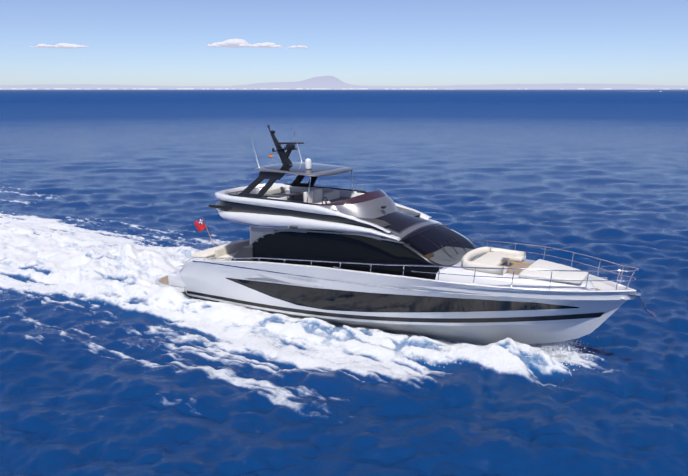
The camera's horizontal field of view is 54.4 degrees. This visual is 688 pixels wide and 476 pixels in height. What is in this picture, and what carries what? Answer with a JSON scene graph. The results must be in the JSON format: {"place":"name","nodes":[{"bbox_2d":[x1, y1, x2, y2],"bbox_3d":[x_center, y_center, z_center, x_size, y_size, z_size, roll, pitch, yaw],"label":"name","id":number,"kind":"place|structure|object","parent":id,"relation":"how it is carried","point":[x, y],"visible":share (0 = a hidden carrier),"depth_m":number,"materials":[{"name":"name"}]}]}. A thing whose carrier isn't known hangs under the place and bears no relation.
{"place":"outdoors","nodes":[
{"label":"outdoors","id":0,"kind":"place"},
{"bbox_2d":[29,43,88,48],"bbox_3d":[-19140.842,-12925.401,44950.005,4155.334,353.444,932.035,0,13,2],"label":"cloud","id":1,"kind":"structure","parent":0,"point":[66,46],"depth_m":44805.96,"materials":[{"name":"grey"}]},
{"bbox_2d":[216,251,238,260],"bbox_3d":[-4.875,0.848,32.928,0.700,0.450,3.400,6,14,31],"label":"cockpit bench","id":2,"kind":"object","parent":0,"point":[231,255],"visible":0.08,"depth_m":31.76,"materials":[{"name":"beige fabric"}]},
{"bbox_2d":[214,239,249,257],"bbox_3d":[-5.181,0.455,33.035,0.180,0.500,3.400,6,14,31],"label":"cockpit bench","id":3,"kind":"object","parent":2,"relation":"attached to","point":[229,249],"visible":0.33,"depth_m":32.43,"materials":[{"name":"beige fabric"}]},
{"bbox_2d":[206,39,251,47],"bbox_3d":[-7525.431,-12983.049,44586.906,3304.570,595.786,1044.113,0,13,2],"label":"cloud","id":4,"kind":"structure","parent":0,"point":[235,43],"depth_m":44240.07,"materials":[{"name":"grey"}]},
{"bbox_2d":[248,42,282,47],"bbox_3d":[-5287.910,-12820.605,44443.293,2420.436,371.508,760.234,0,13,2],"label":"cloud","id":5,"kind":"structure","parent":0,"point":[266,45],"depth_m":44261.67,"materials":[{"name":"grey"}]},
{"bbox_2d":[286,45,307,47],"bbox_3d":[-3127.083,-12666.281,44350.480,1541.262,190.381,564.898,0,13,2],"label":"cloud","id":6,"kind":"structure","parent":0,"point":[301,46],"depth_m":44135.13,"materials":[{"name":"grey"}]},
{"bbox_2d":[303,190,312,202],"bbox_3d":[-1.520,-1.660,28.609,0.160,0.700,0.600,6,14,31],"label":"seat","id":7,"kind":"object","parent":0,"point":[310,198],"visible":0.6,"depth_m":28.50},
{"bbox_2d":[0,89,687,475],"bbox_3d":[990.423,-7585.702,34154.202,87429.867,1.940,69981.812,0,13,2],"label":"sea","id":8,"kind":"structure","parent":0,"point":[126,373],"depth_m":31.79,"materials":[{"name":"liquid"}]},
{"bbox_2d":[155,275,185,291],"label":"platform slab","id":9,"kind":"structure","parent":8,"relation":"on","point":[175,287],"depth_m":32.65,"materials":[{"name":"white"}]},
{"bbox_2d":[159,276,168,284],"bbox_3d":[-7.442,1.847,34.540,2.418,0.001,4.560,6,14,31],"label":"swim platform","id":10,"kind":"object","parent":9,"relation":"on","point":[163,280],"visible":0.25,"depth_m":33.39,"materials":[{"name":"brown wood"}]},
{"bbox_2d":[168,272,185,287],"bbox_3d":[-7.945,2.014,32.341,1.100,0.620,0.550,6,14,31],"label":"stern corner","id":11,"kind":"object","parent":10,"relation":"on","point":[172,279],"visible":0.54,"depth_m":32.15,"materials":[{"name":"white"}]},
{"bbox_2d":[0,239,597,372],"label":"spray droplets","id":12,"kind":"object","parent":8,"relation":"on","point":[560,351],"visible":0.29,"depth_m":24.83,"materials":[{"name":"white liquid"}]},
{"bbox_2d":[0,88,683,88],"bbox_3d":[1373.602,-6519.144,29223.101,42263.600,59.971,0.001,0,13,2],"label":"coast town","id":13,"kind":"object","parent":8,"relation":"on","point":[260,88],"visible":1,"depth_m":29374.28},
{"bbox_2d":[180,261,636,344],"bbox_3d":[1.903,2.519,28.749,19.657,3.500,5.380,6,14,31],"label":"hull","id":14,"kind":"object","parent":8,"relation":"on","point":[205,278],"visible":0.54,"depth_m":26.09,"materials":[{"name":"white plastic"}]},
{"bbox_2d":[176,265,183,281],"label":"trim","id":15,"kind":"structure","parent":14,"relation":"attached to","point":[178,269],"depth_m":31.90,"materials":[{"name":"white"}]},
{"bbox_2d":[183,256,215,266],"bbox_3d":[-5.994,1.025,33.437,1.100,0.950,4.600,6,14,31],"label":"stern coaming","id":16,"kind":"object","parent":14,"relation":"attached to","point":[185,259],"visible":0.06,"depth_m":31.66,"materials":[{"name":"white"}]},
{"bbox_2d":[191,240,243,257],"bbox_3d":[-5.964,0.520,33.306,1.000,0.140,3.600,6,14,31],"label":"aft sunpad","id":17,"kind":"object","parent":16,"relation":"on","point":[208,253],"visible":0.6,"depth_m":32.22,"materials":[{"name":"beige fabric"}]},
{"bbox_2d":[194,218,214,246],"bbox_3d":[-7.060,-0.326,33.819,1.330,1.513,0.104,6,14,31],"label":"ensign","id":18,"kind":"object","parent":14,"relation":"attached to","point":[200,225],"visible":0.98,"depth_m":33.85,"materials":[{"name":"red fabric"}]},
{"bbox_2d":[249,274,323,287],"bbox_3d":[-2.702,1.780,28.440,4.461,0.593,0.074,8,15,32],"label":"scoop","id":19,"kind":"object","parent":14,"relation":"attached to","point":[302,281],"visible":0.85,"depth_m":28.10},
{"bbox_2d":[245,278,290,283],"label":"trim","id":20,"kind":"structure","parent":19,"relation":"in","point":[268,279],"depth_m":28.81,"materials":[{"name":"silver metal"}]},
{"bbox_2d":[193,261,523,297],"bbox_3d":[1.133,1.729,26.652,18.561,0.704,1.401,6,14,24],"label":"rub strake","id":21,"kind":"object","parent":14,"relation":"attached to","point":[350,282],"visible":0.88,"depth_m":26.49,"materials":[{"name":"silver metal"}]},
{"bbox_2d":[187,291,604,322],"bbox_3d":[0.676,2.757,27.563,18.680,1.795,1.069,6,14,25],"label":"hull stripe","id":22,"kind":"object","parent":14,"relation":"attached to","point":[509,319],"visible":1,"depth_m":26.04,"materials":[{"name":"black paint"}]},
{"bbox_2d":[226,278,579,311],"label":"hull window","id":23,"kind":"structure","parent":14,"relation":"in","point":[331,299],"depth_m":26.39,"materials":[{"name":"black glass"}]},
{"bbox_2d":[180,259,635,299],"bbox_3d":[0.866,1.911,26.784,19.757,1.728,1.789,6,14,24],"label":"bulwark","id":24,"kind":"object","parent":14,"relation":"on","point":[561,296],"visible":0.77,"depth_m":23.68,"materials":[{"name":"white"}]},
{"bbox_2d":[532,260,635,299],"bbox_3d":[3.043,1.150,30.209,19.757,1.728,1.789,10,16,38],"label":"bow deck edge","id":25,"kind":"object","parent":14,"relation":"on","point":[610,283],"visible":0.19,"depth_m":24.34,"materials":[{"name":"white"}]},
{"bbox_2d":[175,239,638,289],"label":"railings","id":26,"kind":"object","parent":25,"relation":"attached to","point":[604,270],"visible":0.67,"depth_m":24.45,"materials":[{"name":"silver metal"}]},
{"bbox_2d":[628,293,656,317],"bbox_3d":[10.354,2.346,23.338,1.125,0.830,0.400,6,14,31],"label":"anchor","id":27,"kind":"object","parent":14,"relation":"attached to","point":[651,313],"visible":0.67,"depth_m":23.26,"materials":[{"name":"silver metal"}]},
{"bbox_2d":[0,76,687,88],"bbox_3d":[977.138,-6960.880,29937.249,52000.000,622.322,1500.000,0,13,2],"label":"distant coast","id":28,"kind":"structure","parent":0,"point":[330,82],"depth_m":29764.92},
{"bbox_2d":[0,0,687,85],"label":"sky","id":29,"kind":"structure","parent":0,"point":[130,42],"materials":[{"name":"blue"}]},
{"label":"deck","id":30,"kind":"structure","parent":0,"visible":0},
{"bbox_2d":[250,217,475,279],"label":"deck house","id":31,"kind":"structure","parent":30,"relation":"on","point":[322,246],"depth_m":27.31,"materials":[{"name":"black glass"}]},
{"bbox_2d":[231,246,252,260],"bbox_3d":[-4.835,0.985,30.039,1.900,1.300,0.140,6,14,31],"label":"side panel","id":32,"kind":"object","parent":31,"relation":"attached to","point":[244,251],"depth_m":29.64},
{"bbox_2d":[220,189,419,231],"bbox_3d":[-1.393,-1.390,29.975,9.023,0.692,4.100,8,15,31],"label":"recess band","id":33,"kind":"object","parent":31,"relation":"on","point":[240,207],"visible":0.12,"depth_m":28.63,"materials":[{"name":"grey"}]},
{"bbox_2d":[208,204,231,209],"bbox_3d":[-5.560,-1.398,30.187,1.400,0.160,0.160,6,14,31],"label":"overhang","id":34,"kind":"object","parent":33,"relation":"attached to","point":[220,206],"visible":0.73,"depth_m":30.12,"materials":[{"name":"black paint"}]},
{"bbox_2d":[289,186,331,192],"bbox_3d":[-1.609,-2.173,31.988,2.400,0.500,0.180,6,14,31],"label":"fly settee back","id":35,"kind":"object","parent":33,"relation":"on","point":[299,189],"visible":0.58,"depth_m":32.06,"materials":[{"name":"beige"}]},
{"bbox_2d":[322,190,339,200],"bbox_3d":[-0.602,-1.842,30.517,0.200,0.550,1.300,6,14,31],"label":"seat","id":36,"kind":"object","parent":33,"relation":"on","point":[332,195],"visible":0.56,"depth_m":30.38,"materials":[{"name":"beige"}]},
{"bbox_2d":[214,183,430,232],"bbox_3d":[-1.393,-1.428,29.966,9.797,1.327,4.500,6,14,31],"label":"flybridge","id":37,"kind":"object","parent":31,"relation":"on","point":[223,196],"visible":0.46,"depth_m":28.65,"materials":[{"name":"white plastic"}]},
{"bbox_2d":[238,193,260,196],"bbox_3d":[-4.220,-1.829,29.275,1.500,0.250,0.160,6,14,31],"label":"arch foot","id":38,"kind":"object","parent":37,"relation":"on","point":[251,194],"visible":0.36,"depth_m":29.16},
{"bbox_2d":[241,171,268,192],"bbox_3d":[-3.955,-2.328,29.223,1.744,1.184,0.220,3,13,14],"label":"arch leg","id":39,"kind":"object","parent":37,"relation":"on","point":[254,183],"visible":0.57,"depth_m":29.15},
{"bbox_2d":[258,176,278,197],"bbox_3d":[-3.311,-2.225,28.838,1.393,1.197,0.223,2,13,9],"label":"arch leg","id":40,"kind":"object","parent":37,"relation":"on","point":[267,186],"visible":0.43,"depth_m":28.79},
{"bbox_2d":[258,171,285,179],"bbox_3d":[-3.093,-2.689,28.814,1.445,0.306,0.180,6,14,31],"label":"roof support frame","id":41,"kind":"object","parent":40,"relation":"on","point":[270,175],"visible":0.71,"depth_m":28.75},
{"bbox_2d":[254,162,353,176],"bbox_3d":[-1.750,-3.077,29.828,3.450,0.359,3.600,6,14,31],"label":"hardtop","id":42,"kind":"object","parent":41,"relation":"on","point":[299,167],"depth_m":29.08,"materials":[{"name":"grey plastic"}]},
{"bbox_2d":[267,125,303,164],"bbox_3d":[-2.633,-4.210,30.275,1.819,1.733,0.951,2,13,10],"label":"radar mast","id":43,"kind":"object","parent":42,"relation":"on","point":[284,156],"visible":1,"depth_m":30.18,"materials":[{"name":"black metal"}]},
{"bbox_2d":[305,159,311,169],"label":"satellite dome","id":44,"kind":"structure","parent":42,"relation":"on","point":[308,166],"depth_m":28.84,"materials":[{"name":"white plastic"}]},
{"bbox_2d":[228,194,316,204],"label":"flybridge side trim","id":45,"kind":"structure","parent":37,"relation":"on","point":[272,199],"depth_m":28.41,"materials":[{"name":"black paint"}]},
{"bbox_2d":[262,196,286,199],"bbox_3d":[-3.335,-1.430,29.489,1.700,0.840,0.620,6,14,31],"label":"seat cushion","id":46,"kind":"object","parent":37,"relation":"on","point":[283,198],"visible":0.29,"depth_m":28.99,"materials":[{"name":"white"}]},
{"bbox_2d":[263,194,284,197],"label":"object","id":47,"kind":"object","parent":46,"relation":"on","point":[273,196],"visible":0.56,"depth_m":29.12,"materials":[{"name":"white plastic"}]},
{"bbox_2d":[278,192,302,195],"bbox_3d":[-2.355,-2.030,30.987,1.200,0.050,0.700,6,14,31],"label":"table","id":48,"kind":"object","parent":37,"relation":"in","point":[292,194],"visible":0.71,"depth_m":30.85,"materials":[{"name":"grey wood"}]},
{"bbox_2d":[290,175,304,186],"bbox_3d":[-2.055,-2.993,32.211,1.744,1.184,0.220,14,19,48],"label":"arch leg","id":49,"kind":"object","parent":37,"relation":"on","point":[298,180],"visible":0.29,"depth_m":32.42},
{"bbox_2d":[297,183,307,186],"bbox_3d":[-2.121,-2.563,32.576,1.500,0.250,0.160,6,14,31],"label":"arch foot","id":50,"kind":"object","parent":37,"relation":"on","point":[302,185],"visible":0.21,"depth_m":32.43},
{"bbox_2d":[307,177,310,202],"bbox_3d":[-1.456,-1.988,27.784,0.055,1.088,0.297,11,16,40],"label":"support pole","id":51,"kind":"object","parent":37,"relation":"on","point":[308,189],"visible":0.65,"depth_m":27.76,"materials":[{"name":"silver metal"}]},
{"bbox_2d":[306,176,317,186],"bbox_3d":[-1.412,-2.890,31.825,1.393,1.197,0.223,17,21,53],"label":"arch leg","id":52,"kind":"object","parent":37,"relation":"on","point":[313,180],"visible":0.29,"depth_m":31.95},
{"bbox_2d":[313,188,321,202],"bbox_3d":[-1.150,-1.789,29.190,0.160,0.700,0.600,6,14,31],"label":"seat","id":53,"kind":"object","parent":37,"relation":"on","point":[317,195],"visible":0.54,"depth_m":29.02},
{"bbox_2d":[284,183,366,191],"bbox_3d":[-0.959,-2.392,31.955,4.708,0.127,0.130,8,15,31],"label":"flybridge coaming","id":54,"kind":"object","parent":37,"relation":"on","point":[333,188],"visible":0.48,"depth_m":31.53,"materials":[{"name":"black paint"}]},
{"bbox_2d":[319,195,397,217],"bbox_3d":[0.790,-1.321,28.603,2.849,0.908,4.014,6,14,31],"label":"flybridge fairing","id":55,"kind":"object","parent":37,"relation":"on","point":[369,209],"visible":0.58,"depth_m":27.24,"materials":[{"name":"silver metal"}]},
{"bbox_2d":[317,190,386,205],"bbox_3d":[0.524,-1.831,28.659,2.249,0.419,3.860,6,14,31],"label":"windscreen","id":56,"kind":"object","parent":55,"relation":"on","point":[368,196],"visible":0.98,"depth_m":27.44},
{"bbox_2d":[249,230,403,246],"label":"arch trim","id":57,"kind":"structure","parent":31,"relation":"attached to","point":[326,232],"depth_m":27.35,"materials":[{"name":"grey"}]},
{"bbox_2d":[218,209,441,240],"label":"wing","id":58,"kind":"structure","parent":31,"relation":"attached to","point":[264,220],"depth_m":27.93,"materials":[{"name":"white plastic"}]},
{"bbox_2d":[218,214,277,226],"bbox_3d":[-4.200,-0.683,29.310,4.343,0.179,0.393,10,16,38],"label":"trim strip","id":59,"kind":"object","parent":58,"relation":"attached to","point":[250,224],"visible":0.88,"depth_m":29.15,"materials":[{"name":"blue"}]},
{"bbox_2d":[374,218,430,233],"bbox_3d":[2.269,-0.794,27.780,1.610,0.597,2.920,6,14,31],"label":"windshield frame","id":60,"kind":"object","parent":31,"relation":"on","point":[408,227],"visible":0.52,"depth_m":26.89,"materials":[{"name":"grey metal"}]},
{"bbox_2d":[375,211,427,231],"bbox_3d":[2.268,-0.813,27.776,1.450,0.556,2.760,6,14,31],"label":"sunroof","id":61,"kind":"object","parent":60,"relation":"in","point":[398,221],"visible":0.65,"depth_m":27.42,"materials":[{"name":"black glass"}]},
{"bbox_2d":[435,255,595,289],"bbox_3d":[6.554,1.383,25.540,6.118,0.621,4.100,8,15,31],"label":"foredeck","id":62,"kind":"object","parent":30,"relation":"on","point":[524,283],"visible":0.25,"depth_m":24.31,"materials":[{"name":"white"}]},
{"bbox_2d":[429,246,472,268],"bbox_3d":[4.082,0.789,26.979,1.500,0.100,3.600,6,14,31],"label":"dash top","id":63,"kind":"object","parent":62,"relation":"on","point":[447,259],"visible":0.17,"depth_m":27.07,"materials":[{"name":"grey"}]},
{"bbox_2d":[473,252,509,265],"bbox_3d":[5.695,0.894,25.977,1.000,0.200,2.300,6,14,31],"label":"bow seat cushion","id":64,"kind":"object","parent":62,"relation":"on","point":[493,258],"visible":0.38,"depth_m":25.87,"materials":[{"name":"beige fabric"}]},
{"bbox_2d":[461,247,525,274],"bbox_3d":[5.695,0.811,25.959,1.907,0.405,2.860,8,15,31],"label":"sofa backrest","id":65,"kind":"object","parent":62,"relation":"on","point":[469,256],"visible":0.75,"depth_m":25.59,"materials":[{"name":"beige fabric"}]},
{"bbox_2d":[509,255,523,261],"bbox_3d":[6.722,0.792,26.483,0.750,0.200,0.420,6,14,31],"label":"seat cushion","id":66,"kind":"object","parent":62,"relation":"on","point":[518,258],"visible":0.5,"depth_m":26.26,"materials":[{"name":"beige fabric"}]},
{"bbox_2d":[501,261,532,274],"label":"deck floor","id":67,"kind":"structure","parent":62,"relation":"on","point":[514,264],"depth_m":25.69,"materials":[{"name":"brown wood"}]},
{"bbox_2d":[501,254,515,257],"bbox_3d":[6.283,0.685,25.557,0.420,0.041,0.550,6,14,31],"label":"bow table top","id":68,"kind":"object","parent":67,"relation":"on","point":[508,255],"visible":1,"depth_m":25.52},
{"bbox_2d":[519,259,565,280],"bbox_3d":[7.460,1.204,24.924,1.153,0.194,2.575,8,15,31],"label":"sun pad","id":69,"kind":"object","parent":62,"relation":"on","point":[539,264],"visible":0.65,"depth_m":24.55,"materials":[{"name":"white fabric"}]},
{"bbox_2d":[553,266,587,283],"bbox_3d":[8.333,1.376,24.407,0.904,0.206,1.967,8,15,31],"label":"sun pad","id":70,"kind":"object","parent":62,"relation":"on","point":[565,275],"visible":0.73,"depth_m":24.10,"materials":[{"name":"white fabric"}]},
{"bbox_3d":[-3.157,-1.698,31.751,0.700,0.440,2.000,6,14,31],"label":"aft flybridge settee","id":71,"kind":"object","parent":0,"visible":0},
{"bbox_2d":[265,186,285,194],"bbox_3d":[-3.395,-2.094,31.815,0.180,0.500,2.000,6,14,31],"label":"seat","id":72,"kind":"object","parent":71,"relation":"on","point":[276,190],"visible":0.33,"depth_m":31.91,"materials":[{"name":"beige leather"}]}
]}

